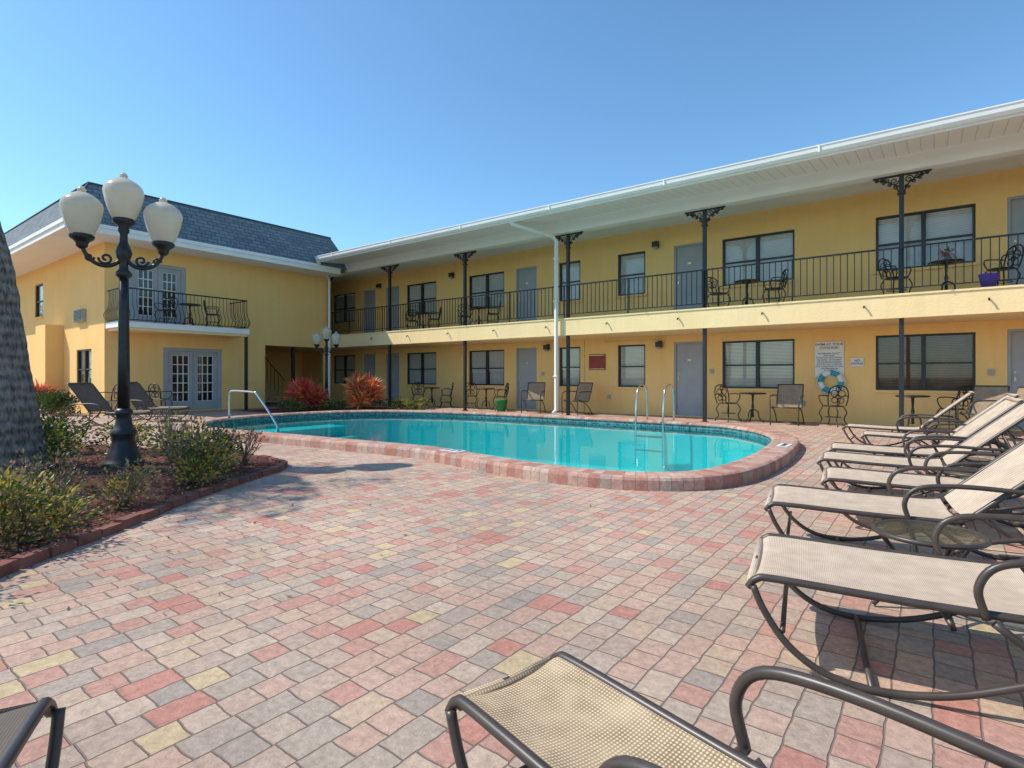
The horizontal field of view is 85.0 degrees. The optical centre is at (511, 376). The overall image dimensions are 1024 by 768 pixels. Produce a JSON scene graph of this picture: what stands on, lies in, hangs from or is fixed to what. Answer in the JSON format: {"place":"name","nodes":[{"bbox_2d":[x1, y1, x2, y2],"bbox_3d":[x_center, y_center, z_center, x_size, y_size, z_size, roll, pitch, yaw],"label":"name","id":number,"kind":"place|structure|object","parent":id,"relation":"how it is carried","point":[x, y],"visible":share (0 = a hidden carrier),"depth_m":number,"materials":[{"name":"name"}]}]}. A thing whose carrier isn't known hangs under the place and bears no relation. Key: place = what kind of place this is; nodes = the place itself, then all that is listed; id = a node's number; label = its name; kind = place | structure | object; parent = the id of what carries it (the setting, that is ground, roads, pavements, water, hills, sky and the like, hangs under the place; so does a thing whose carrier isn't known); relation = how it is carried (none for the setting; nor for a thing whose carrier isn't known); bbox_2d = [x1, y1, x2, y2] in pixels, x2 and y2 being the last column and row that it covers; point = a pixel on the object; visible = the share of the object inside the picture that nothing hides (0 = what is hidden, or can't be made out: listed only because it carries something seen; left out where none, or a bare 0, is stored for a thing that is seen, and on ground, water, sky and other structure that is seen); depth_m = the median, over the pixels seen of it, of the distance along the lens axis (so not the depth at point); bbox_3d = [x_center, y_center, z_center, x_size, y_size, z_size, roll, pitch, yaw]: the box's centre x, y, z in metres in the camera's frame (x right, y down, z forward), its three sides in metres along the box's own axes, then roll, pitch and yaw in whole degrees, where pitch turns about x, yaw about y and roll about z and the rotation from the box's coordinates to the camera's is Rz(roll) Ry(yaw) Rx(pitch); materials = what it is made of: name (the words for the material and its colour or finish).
{"place":"outdoors","nodes":[
{"label":"outdoors","id":0,"kind":"place"},
{"bbox_2d":[0,401,1023,767],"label":"patio paving","id":1,"kind":"structure","parent":0,"point":[422,591],"depth_m":2.49,"materials":[{"name":"brick"}]},
{"bbox_2d":[0,697,65,767],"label":"chaise lounge","id":2,"kind":"object","parent":1,"relation":"on","point":[19,724],"visible":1,"depth_m":1.25,"materials":[{"name":"metal"}]},
{"bbox_2d":[34,378,55,407],"bbox_3d":[-15.185,0.569,17.712,1.345,1.090,1.322,0,0,37],"label":"red cordyline","id":3,"kind":"object","parent":1,"relation":"on","point":[37,386],"visible":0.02,"depth_m":17.62,"materials":[{"name":"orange plant"}]},
{"bbox_2d":[35,386,80,414],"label":"box hedge","id":4,"kind":"object","parent":1,"relation":"on","point":[53,401],"visible":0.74,"depth_m":15.87,"materials":[{"name":"green plant"}]},
{"bbox_2d":[96,384,116,417],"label":"bistro chair","id":5,"kind":"object","parent":1,"relation":"on","point":[111,400],"visible":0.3,"depth_m":15.15,"materials":[{"name":"black metal"}]},
{"bbox_2d":[63,382,152,428],"bbox_3d":[-8.816,0.612,12.194,1.630,0.974,0.688,0,0,5],"label":"chaise lounge","id":6,"kind":"object","parent":1,"relation":"on","point":[90,397],"visible":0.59,"depth_m":12.19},
{"bbox_2d":[0,446,278,559],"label":"mulch bed","id":7,"kind":"object","parent":1,"relation":"on","point":[170,489],"visible":0.39,"depth_m":5.49,"materials":[{"name":"soil"}]},
{"bbox_2d":[0,222,52,475],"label":"palm tree","id":8,"kind":"object","parent":7,"relation":"on","point":[20,421],"visible":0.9,"depth_m":6.29,"materials":[{"name":"grey plant"}]},
{"bbox_2d":[5,473,92,529],"bbox_3d":[-3.431,0.893,4.051,0.776,0.385,0.634,0,0,37],"label":"croton shrub","id":9,"kind":"object","parent":7,"relation":"on","point":[76,514],"visible":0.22,"depth_m":4.03,"materials":[{"name":"green plant"}]},
{"bbox_2d":[0,440,101,495],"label":"dry shrub","id":10,"kind":"object","parent":7,"relation":"on","point":[58,470],"visible":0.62,"depth_m":5.05,"materials":[{"name":"green plant"}]},
{"bbox_2d":[0,459,107,548],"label":"croton shrub","id":11,"kind":"object","parent":7,"relation":"on","point":[14,536],"visible":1,"depth_m":3.58,"materials":[{"name":"green plant"}]},
{"bbox_2d":[39,413,95,467],"bbox_3d":[-5.709,0.760,6.782,1.036,0.679,1.125,0,0,-5],"label":"croton shrub","id":12,"kind":"object","parent":7,"relation":"on","point":[52,438],"visible":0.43,"depth_m":6.75,"materials":[{"name":"green plant"}]},
{"bbox_2d":[41,401,102,451],"bbox_3d":[-6.337,0.718,7.769,1.110,0.749,1.259,0,0,37],"label":"croton shrub","id":13,"kind":"object","parent":7,"relation":"on","point":[73,423],"visible":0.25,"depth_m":7.86,"materials":[{"name":"green plant"}]},
{"bbox_2d":[68,451,162,516],"bbox_3d":[-3.181,0.854,4.520,0.699,0.493,0.665,0,0,37],"label":"croton shrub","id":14,"kind":"object","parent":7,"relation":"on","point":[129,482],"visible":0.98,"depth_m":4.54,"materials":[{"name":"green plant"}]},
{"bbox_2d":[59,172,182,467],"bbox_3d":[-4.738,-0.697,6.820,1.243,3.594,0.480,0,0,-29],"label":"street lamp","id":15,"kind":"object","parent":7,"relation":"on","point":[82,210],"visible":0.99,"depth_m":6.76,"materials":[{"name":"black metal"}]},
{"bbox_2d":[89,413,161,458],"bbox_3d":[-5.315,0.802,7.748,0.940,0.612,0.915,0,0,23],"label":"croton shrub","id":16,"kind":"object","parent":7,"relation":"on","point":[138,437],"visible":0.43,"depth_m":7.71,"materials":[{"name":"green plant"}]},
{"bbox_2d":[0,444,287,577],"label":"brick edging","id":17,"kind":"object","parent":7,"relation":"on","point":[26,559],"visible":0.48,"depth_m":4.05,"materials":[{"name":"brick"}]},
{"bbox_2d":[145,407,210,465],"bbox_3d":[-4.062,0.719,6.776,0.726,0.732,0.722,0,0,-9],"label":"dry shrub","id":18,"kind":"object","parent":7,"relation":"on","point":[166,420],"visible":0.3,"depth_m":6.71,"materials":[{"name":"green plant"}]},
{"bbox_2d":[135,412,244,492],"bbox_3d":[-3.222,0.727,5.535,1.092,0.734,1.022,0,0,37],"label":"croton shrub","id":19,"kind":"object","parent":7,"relation":"on","point":[202,457],"visible":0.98,"depth_m":5.48,"materials":[{"name":"green plant"}]},
{"bbox_2d":[183,420,250,470],"bbox_3d":[-3.358,0.794,6.351,0.826,0.606,0.778,0,0,37],"label":"croton shrub","id":20,"kind":"object","parent":7,"relation":"on","point":[232,443],"visible":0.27,"depth_m":6.37,"materials":[{"name":"green plant"}]},
{"bbox_2d":[228,424,268,463],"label":"dry shrub","id":21,"kind":"object","parent":7,"relation":"on","point":[245,457],"visible":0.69,"depth_m":6.86,"materials":[{"name":"brown plant"}]},
{"bbox_2d":[113,382,189,421],"bbox_3d":[-9.014,0.612,13.971,1.630,0.974,0.687,0,0,9],"label":"chaise lounge","id":22,"kind":"object","parent":1,"relation":"on","point":[139,396],"visible":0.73,"depth_m":14.10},
{"bbox_2d":[148,383,173,414],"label":"bistro chair","id":23,"kind":"object","parent":1,"relation":"on","point":[154,393],"visible":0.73,"depth_m":16.22,"materials":[{"name":"black metal"}]},
{"bbox_2d":[16,242,327,414],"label":"walls","id":24,"kind":"structure","parent":1,"relation":"on","point":[285,310],"depth_m":18.81,"materials":[{"name":"yellow paint"}]},
{"bbox_2d":[33,283,90,382],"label":"windows","id":25,"kind":"structure","parent":24,"relation":"attached to","point":[86,363],"depth_m":17.73,"materials":[{"name":"glass"}]},
{"bbox_2d":[73,309,85,322],"bbox_3d":[-13.398,-1.890,17.316,0.750,0.380,0.133,0,0,37],"label":"air conditioner","id":26,"kind":"object","parent":24,"relation":"attached to","point":[79,315],"visible":1,"depth_m":17.16,"materials":[{"name":"grey metal"}]},
{"bbox_2d":[4,181,346,269],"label":"mansard roof","id":27,"kind":"structure","parent":24,"relation":"on","point":[205,225],"depth_m":18.33,"materials":[{"name":"tile"}]},
{"bbox_2d":[129,260,221,410],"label":"french doors","id":28,"kind":"structure","parent":24,"relation":"attached to","point":[192,378],"depth_m":17.93,"materials":[{"name":"grey glass"}]},
{"bbox_2d":[9,218,344,277],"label":"fascia","id":29,"kind":"structure","parent":24,"relation":"attached to","point":[49,244],"depth_m":17.61,"materials":[{"name":"white paint"}]},
{"bbox_2d":[105,321,249,337],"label":"balcony slab","id":30,"kind":"structure","parent":24,"relation":"attached to","point":[168,329],"depth_m":16.89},
{"bbox_2d":[154,297,177,323],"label":"bistro chair","id":31,"kind":"object","parent":30,"relation":"on","point":[169,310],"visible":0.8,"depth_m":17.10,"materials":[{"name":"black metal"}]},
{"bbox_2d":[179,303,200,325],"bbox_3d":[-10.088,-1.917,17.510,0.600,0.717,0.594,0,0,37],"label":"bistro table","id":32,"kind":"object","parent":30,"relation":"on","point":[190,317],"visible":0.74,"depth_m":17.46,"materials":[{"name":"black metal"}]},
{"bbox_2d":[203,300,220,326],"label":"bistro chair","id":33,"kind":"object","parent":30,"relation":"on","point":[211,314],"visible":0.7,"depth_m":18.00,"materials":[{"name":"black metal"}]},
{"bbox_2d":[103,287,249,409],"bbox_3d":[-10.189,-0.710,17.298,1.273,3.620,3.827,0,0,37],"label":"balcony railing","id":34,"kind":"object","parent":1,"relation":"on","point":[245,368],"visible":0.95,"depth_m":17.27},
{"bbox_2d":[265,347,294,405],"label":"stairs","id":35,"kind":"structure","parent":1,"relation":"on","point":[293,363],"depth_m":21.25,"materials":[{"name":"concrete"}]},
{"bbox_2d":[45,468,590,614],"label":"fallen leaves","id":36,"kind":"object","parent":1,"relation":"on","point":[243,537],"visible":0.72,"depth_m":3.87,"materials":[{"name":"brown plant"}]},
{"bbox_2d":[232,406,419,412],"bbox_3d":[-5.596,1.094,18.067,5.700,0.001,4.100,0,0,37],"label":"planting bed","id":37,"kind":"object","parent":1,"relation":"on","point":[277,410],"visible":0.29,"depth_m":18.72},
{"bbox_2d":[272,395,308,411],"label":"shrub","id":38,"kind":"object","parent":37,"relation":"on","point":[299,405],"visible":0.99,"depth_m":17.35,"materials":[{"name":"green plant"}]},
{"bbox_2d":[279,375,332,409],"bbox_3d":[-6.715,0.508,18.305,1.516,1.197,1.722,0,0,37],"label":"red cordyline","id":39,"kind":"object","parent":37,"relation":"on","point":[310,393],"visible":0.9,"depth_m":18.04,"materials":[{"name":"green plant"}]},
{"bbox_2d":[312,326,340,407],"bbox_3d":[-6.466,-0.338,19.487,0.994,2.876,0.384,0,0,-5],"label":"street lamp","id":40,"kind":"object","parent":37,"relation":"on","point":[326,331],"visible":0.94,"depth_m":19.43,"materials":[{"name":"black metal"}]},
{"bbox_2d":[316,395,350,410],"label":"shrub","id":41,"kind":"object","parent":37,"relation":"on","point":[340,403],"visible":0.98,"depth_m":17.87,"materials":[{"name":"green plant"}]},
{"bbox_2d":[340,370,387,409],"bbox_3d":[-4.793,0.398,18.026,1.606,1.417,1.603,0,0,37],"label":"red cordyline","id":42,"kind":"object","parent":37,"relation":"on","point":[364,390],"visible":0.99,"depth_m":17.83,"materials":[{"name":"orange plant"}]},
{"bbox_2d":[373,395,411,409],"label":"shrub","id":43,"kind":"object","parent":37,"relation":"on","point":[395,406],"visible":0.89,"depth_m":18.14,"materials":[{"name":"green plant"}]},
{"bbox_2d":[402,398,435,409],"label":"shrub","id":44,"kind":"object","parent":37,"relation":"on","point":[413,405],"visible":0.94,"depth_m":17.73,"materials":[{"name":"green plant"}]},
{"bbox_2d":[411,382,425,406],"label":"bistro chair","id":45,"kind":"object","parent":1,"relation":"on","point":[418,391],"visible":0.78,"depth_m":20.83,"materials":[{"name":"black metal"}]},
{"bbox_2d":[424,387,439,406],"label":"bistro table","id":46,"kind":"object","parent":1,"relation":"on","point":[431,388],"visible":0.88,"depth_m":20.20,"materials":[{"name":"black metal"}]},
{"bbox_2d":[439,382,453,407],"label":"bistro chair","id":47,"kind":"object","parent":1,"relation":"on","point":[441,402],"visible":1,"depth_m":19.65,"materials":[{"name":"black metal"}]},
{"bbox_2d":[467,382,478,408],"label":"bistro chair","id":48,"kind":"object","parent":1,"relation":"on","point":[470,389],"visible":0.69,"depth_m":19.28,"materials":[{"name":"black metal"}]},
{"bbox_2d":[477,388,494,409],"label":"bistro table","id":49,"kind":"object","parent":1,"relation":"on","point":[485,389],"visible":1,"depth_m":18.62,"materials":[{"name":"black metal"}]},
{"bbox_2d":[181,384,798,491],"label":"swimming pool","id":50,"kind":"structure","parent":1,"relation":"in","point":[632,454],"depth_m":12.42,"materials":[{"name":"liquid"}]},
{"bbox_2d":[492,383,508,410],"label":"bistro chair","id":51,"kind":"object","parent":1,"relation":"on","point":[506,390],"visible":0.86,"depth_m":18.29,"materials":[{"name":"black metal"}]},
{"bbox_2d":[495,399,506,411],"bbox_3d":[-0.347,0.905,17.801,0.400,0.390,0.394,0,0,37],"label":"trash bin","id":52,"kind":"object","parent":1,"relation":"on","point":[500,405],"visible":1,"depth_m":17.67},
{"bbox_2d":[521,382,545,413],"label":"patio chair","id":53,"kind":"object","parent":1,"relation":"on","point":[535,391],"visible":0.99,"depth_m":17.34,"materials":[{"name":"brown"}]},
{"bbox_2d":[561,382,592,414],"bbox_3d":[1.929,0.638,16.402,0.755,0.943,0.672,0,0,-43],"label":"patio chair","id":54,"kind":"object","parent":1,"relation":"on","point":[583,392],"visible":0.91,"depth_m":16.52,"materials":[{"name":"brown"}]},
{"bbox_2d":[330,169,931,432],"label":"iron columns","id":55,"kind":"structure","parent":1,"relation":"on","point":[901,193],"depth_m":13.40,"materials":[{"name":"metal"}]},
{"bbox_2d":[302,167,1023,430],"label":"walls","id":56,"kind":"structure","parent":1,"relation":"on","point":[847,224],"depth_m":14.69,"materials":[{"name":"yellow paint"}]},
{"bbox_2d":[316,219,559,414],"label":"downspouts","id":57,"kind":"object","parent":56,"relation":"attached to","point":[555,301],"visible":0.91,"depth_m":15.66,"materials":[{"name":"white paint"}]},
{"bbox_2d":[376,241,661,350],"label":"wall lanterns","id":58,"kind":"object","parent":56,"relation":"attached to","point":[658,344],"depth_m":16.93,"materials":[{"name":"brown metal"}]},
{"bbox_2d":[589,354,605,369],"bbox_3d":[2.598,-0.450,17.055,0.560,0.480,0.033,0,0,37],"label":"wall plaque","id":59,"kind":"object","parent":56,"relation":"attached to","point":[597,361],"depth_m":17.04,"materials":[{"name":"red metal"}]},
{"bbox_2d":[277,284,1023,351],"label":"balcony slab","id":60,"kind":"structure","parent":56,"relation":"attached to","point":[994,303],"depth_m":12.94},
{"bbox_2d":[406,309,418,328],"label":"bistro chair","id":61,"kind":"object","parent":60,"relation":"on","point":[412,320],"visible":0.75,"depth_m":20.68,"materials":[{"name":"black metal"}]},
{"bbox_2d":[416,312,430,328],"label":"bistro table","id":62,"kind":"object","parent":60,"relation":"on","point":[422,313],"visible":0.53,"depth_m":20.20,"materials":[{"name":"black metal"}]},
{"bbox_2d":[428,307,440,327],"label":"bistro chair","id":63,"kind":"object","parent":60,"relation":"on","point":[438,319],"visible":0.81,"depth_m":19.84,"materials":[{"name":"black metal"}]},
{"bbox_2d":[457,304,472,324],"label":"bistro chair","id":64,"kind":"object","parent":60,"relation":"on","point":[467,315],"visible":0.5,"depth_m":19.15,"materials":[{"name":"black metal"}]},
{"bbox_2d":[470,306,487,324],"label":"bistro table","id":65,"kind":"object","parent":60,"relation":"on","point":[478,308],"visible":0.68,"depth_m":18.59,"materials":[{"name":"black metal"}]},
{"bbox_2d":[487,303,499,323],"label":"bistro chair","id":66,"kind":"object","parent":60,"relation":"on","point":[488,313],"visible":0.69,"depth_m":18.09,"materials":[{"name":"black metal"}]},
{"bbox_2d":[708,277,730,307],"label":"bistro chair","id":67,"kind":"object","parent":60,"relation":"on","point":[719,293],"visible":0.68,"depth_m":13.87,"materials":[{"name":"black metal"}]},
{"bbox_2d":[735,279,760,304],"bbox_3d":[5.680,-1.957,13.503,0.600,0.717,0.594,0,0,37],"label":"bistro table","id":68,"kind":"object","parent":60,"relation":"on","point":[748,281],"visible":0.64,"depth_m":13.47,"materials":[{"name":"black metal"}]},
{"bbox_2d":[762,269,788,302],"bbox_3d":[6.135,-2.053,13.047,0.505,0.921,0.546,0,0,7],"label":"bistro chair","id":69,"kind":"object","parent":60,"relation":"on","point":[777,288],"visible":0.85,"depth_m":12.99,"materials":[{"name":"black metal"}]},
{"bbox_2d":[878,258,912,294],"bbox_3d":[7.990,-2.053,11.647,0.546,0.921,0.505,0,0,-23],"label":"bistro chair","id":70,"kind":"object","parent":60,"relation":"on","point":[893,277],"visible":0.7,"depth_m":11.72,"materials":[{"name":"black metal"}]},
{"bbox_2d":[928,259,965,289],"bbox_3d":[8.713,-1.957,11.214,0.600,0.717,0.594,0,0,37],"label":"bistro table","id":71,"kind":"object","parent":60,"relation":"on","point":[943,262],"visible":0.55,"depth_m":11.17,"materials":[{"name":"black metal"}]},
{"bbox_2d":[937,246,957,258],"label":"potted plant","id":72,"kind":"object","parent":71,"relation":"on","point":[944,255],"visible":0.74,"depth_m":11.20,"materials":[{"name":"red plant"}]},
{"bbox_2d":[978,273,998,286],"bbox_3d":[8.937,-1.785,10.482,0.320,0.280,0.315,0,0,37],"label":"flower pot","id":73,"kind":"object","parent":60,"relation":"on","point":[986,276],"visible":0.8,"depth_m":10.39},
{"bbox_2d":[983,244,1023,285],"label":"bistro chair","id":74,"kind":"object","parent":60,"relation":"on","point":[1004,268],"visible":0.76,"depth_m":10.59,"materials":[{"name":"black metal"}]},
{"bbox_2d":[332,204,979,393],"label":"windows","id":75,"kind":"structure","parent":56,"relation":"attached to","point":[942,363],"depth_m":14.27,"materials":[{"name":"glass"}]},
{"bbox_2d":[364,196,1023,429],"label":"doors","id":76,"kind":"structure","parent":56,"relation":"attached to","point":[688,377],"depth_m":15.52,"materials":[{"name":"paint"}]},
{"bbox_2d":[450,339,994,411],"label":"outlet boxes","id":77,"kind":"object","parent":56,"relation":"attached to","point":[991,371],"visible":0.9,"depth_m":16.57,"materials":[{"name":"paint"}]},
{"bbox_2d":[815,341,843,376],"bbox_3d":[7.555,-0.420,13.315,0.600,0.840,0.031,0,0,37],"label":"pool rules sign","id":78,"kind":"object","parent":56,"relation":"attached to","point":[829,355],"visible":1,"depth_m":13.30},
{"bbox_2d":[816,369,845,394],"bbox_3d":[7.557,0.120,13.252,0.619,0.619,0.120,0,0,37],"label":"life ring","id":79,"kind":"object","parent":56,"relation":"attached to","point":[823,375],"visible":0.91,"depth_m":13.23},
{"bbox_2d":[851,358,863,366],"bbox_3d":[8.010,-0.340,12.972,0.260,0.200,0.031,0,0,37],"label":"notice sign","id":80,"kind":"object","parent":56,"relation":"attached to","point":[855,362],"visible":1,"depth_m":12.96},
{"bbox_2d":[714,384,741,421],"bbox_3d":[5.357,0.647,13.885,0.546,0.921,0.505,0,0,-23],"label":"bistro chair","id":81,"kind":"object","parent":1,"relation":"on","point":[726,402],"visible":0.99,"depth_m":13.96,"materials":[{"name":"black metal"}]},
{"bbox_2d":[445,651,1023,767],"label":"chaise lounge","id":82,"kind":"object","parent":1,"relation":"on","point":[561,709],"visible":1,"depth_m":1.20,"materials":[{"name":"dark bronze-coloured metal"},{"name":"woven mesh fabric"}]},
{"bbox_2d":[739,392,765,421],"bbox_3d":[5.864,0.743,13.615,0.600,0.717,0.594,0,0,37],"label":"bistro table","id":83,"kind":"object","parent":1,"relation":"on","point":[752,394],"visible":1,"depth_m":13.59,"materials":[{"name":"black metal"}]},
{"bbox_2d":[769,384,804,425],"bbox_3d":[6.372,0.638,12.926,0.672,0.943,0.755,0,0,37],"label":"patio chair","id":84,"kind":"object","parent":1,"relation":"on","point":[789,396],"visible":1,"depth_m":13.12,"materials":[{"name":"brown"}]},
{"bbox_2d":[817,385,848,426],"bbox_3d":[7.194,0.647,12.510,0.505,0.921,0.546,0,0,-33],"label":"bistro chair","id":85,"kind":"object","parent":1,"relation":"on","point":[837,402],"visible":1,"depth_m":12.55,"materials":[{"name":"black metal"}]},
{"bbox_2d":[745,513,1023,700],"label":"chaise lounge","id":86,"kind":"object","parent":1,"relation":"on","point":[947,587],"visible":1,"depth_m":2.15,"materials":[{"name":"fabric"}]},
{"bbox_2d":[764,441,1023,572],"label":"chaise lounge","id":87,"kind":"object","parent":1,"relation":"on","point":[992,484],"visible":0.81,"depth_m":3.32,"materials":[{"name":"fabric"}]},
{"bbox_2d":[842,391,974,448],"bbox_3d":[5.867,0.651,8.298,1.630,0.896,0.687,0,0,36],"label":"chaise lounge","id":88,"kind":"object","parent":1,"relation":"on","point":[900,428],"visible":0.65,"depth_m":8.30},
{"bbox_2d":[895,395,930,428],"bbox_3d":[8.335,0.743,11.625,0.600,0.717,0.594,0,0,37],"label":"bistro table","id":89,"kind":"object","parent":1,"relation":"on","point":[912,397],"visible":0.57,"depth_m":11.57,"materials":[{"name":"black metal"}]},
{"bbox_2d":[816,401,1023,514],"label":"chaise lounge","id":90,"kind":"object","parent":1,"relation":"on","point":[995,429],"visible":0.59,"depth_m":4.94,"materials":[{"name":"fabric"}]},
{"bbox_2d":[820,439,1023,545],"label":"chaise lounge","id":91,"kind":"object","parent":1,"relation":"on","point":[834,474],"visible":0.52,"depth_m":4.19,"materials":[{"name":"fabric"}]},
{"bbox_2d":[827,397,1023,489],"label":"chaise lounge","id":92,"kind":"object","parent":1,"relation":"on","point":[987,417],"visible":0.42,"depth_m":5.67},
{"bbox_2d":[871,519,991,631],"bbox_3d":[1.954,0.910,2.622,0.452,0.373,0.452,0,0,37],"label":"side table","id":93,"kind":"object","parent":1,"relation":"on","point":[915,533],"visible":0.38,"depth_m":2.58,"materials":[{"name":"glass"}]},
{"bbox_2d":[924,429,952,451],"bbox_3d":[5.802,0.910,7.523,0.452,0.373,0.452,0,0,37],"label":"side table","id":94,"kind":"object","parent":1,"relation":"on","point":[937,433],"visible":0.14,"depth_m":7.58,"materials":[{"name":"brown metal"}]},
{"bbox_2d":[860,393,1019,461],"bbox_3d":[5.410,0.651,7.131,1.630,0.896,0.687,0,0,33],"label":"chaise lounge","id":95,"kind":"object","parent":1,"relation":"on","point":[866,433],"visible":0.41,"depth_m":7.20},
{"bbox_2d":[934,386,972,429],"bbox_3d":[8.934,0.647,11.311,0.505,0.921,0.546,0,0,7],"label":"bistro chair","id":96,"kind":"object","parent":1,"relation":"on","point":[956,398],"visible":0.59,"depth_m":11.31,"materials":[{"name":"black metal"}]},
{"bbox_2d":[943,467,1009,522],"bbox_3d":[3.549,0.910,4.287,0.452,0.373,0.452,0,0,37],"label":"side table","id":97,"kind":"object","parent":1,"relation":"on","point":[948,473],"visible":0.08,"depth_m":4.25,"materials":[{"name":"glass"}]},
{"bbox_2d":[957,385,1009,433],"bbox_3d":[9.018,0.638,10.674,0.755,0.943,0.672,0,0,-33],"label":"patio chair","id":98,"kind":"object","parent":1,"relation":"on","point":[989,392],"visible":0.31,"depth_m":10.88,"materials":[{"name":"brown"}]},
{"bbox_2d":[968,386,1023,439],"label":"patio chair","id":99,"kind":"object","parent":1,"relation":"on","point":[1020,390],"visible":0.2,"depth_m":9.88,"materials":[{"name":"brown"}]},
{"bbox_2d":[0,0,1023,250],"label":"sky","id":100,"kind":"structure","parent":0,"point":[354,123],"materials":[{"name":"blue"}]},
{"bbox_2d":[331,232,1023,333],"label":"balcony railing","id":101,"kind":"object","parent":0,"point":[757,264],"visible":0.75,"depth_m":13.35,"materials":[{"name":"metal"}]},
{"bbox_3d":[5.077,-4.675,18.763,33.500,0.950,11.930,0,0,37],"label":"roof","id":102,"kind":"object","parent":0,"visible":0},
{"bbox_2d":[315,99,1023,282],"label":"gutter and beam","id":103,"kind":"object","parent":102,"relation":"attached to","point":[1000,153],"visible":0.94,"depth_m":12.67,"materials":[{"name":"metal"}]},
{"bbox_2d":[324,116,1023,263],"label":"eave soffit","id":104,"kind":"structure","parent":102,"relation":"attached to","point":[962,136],"depth_m":12.13,"materials":[{"name":"paint"}]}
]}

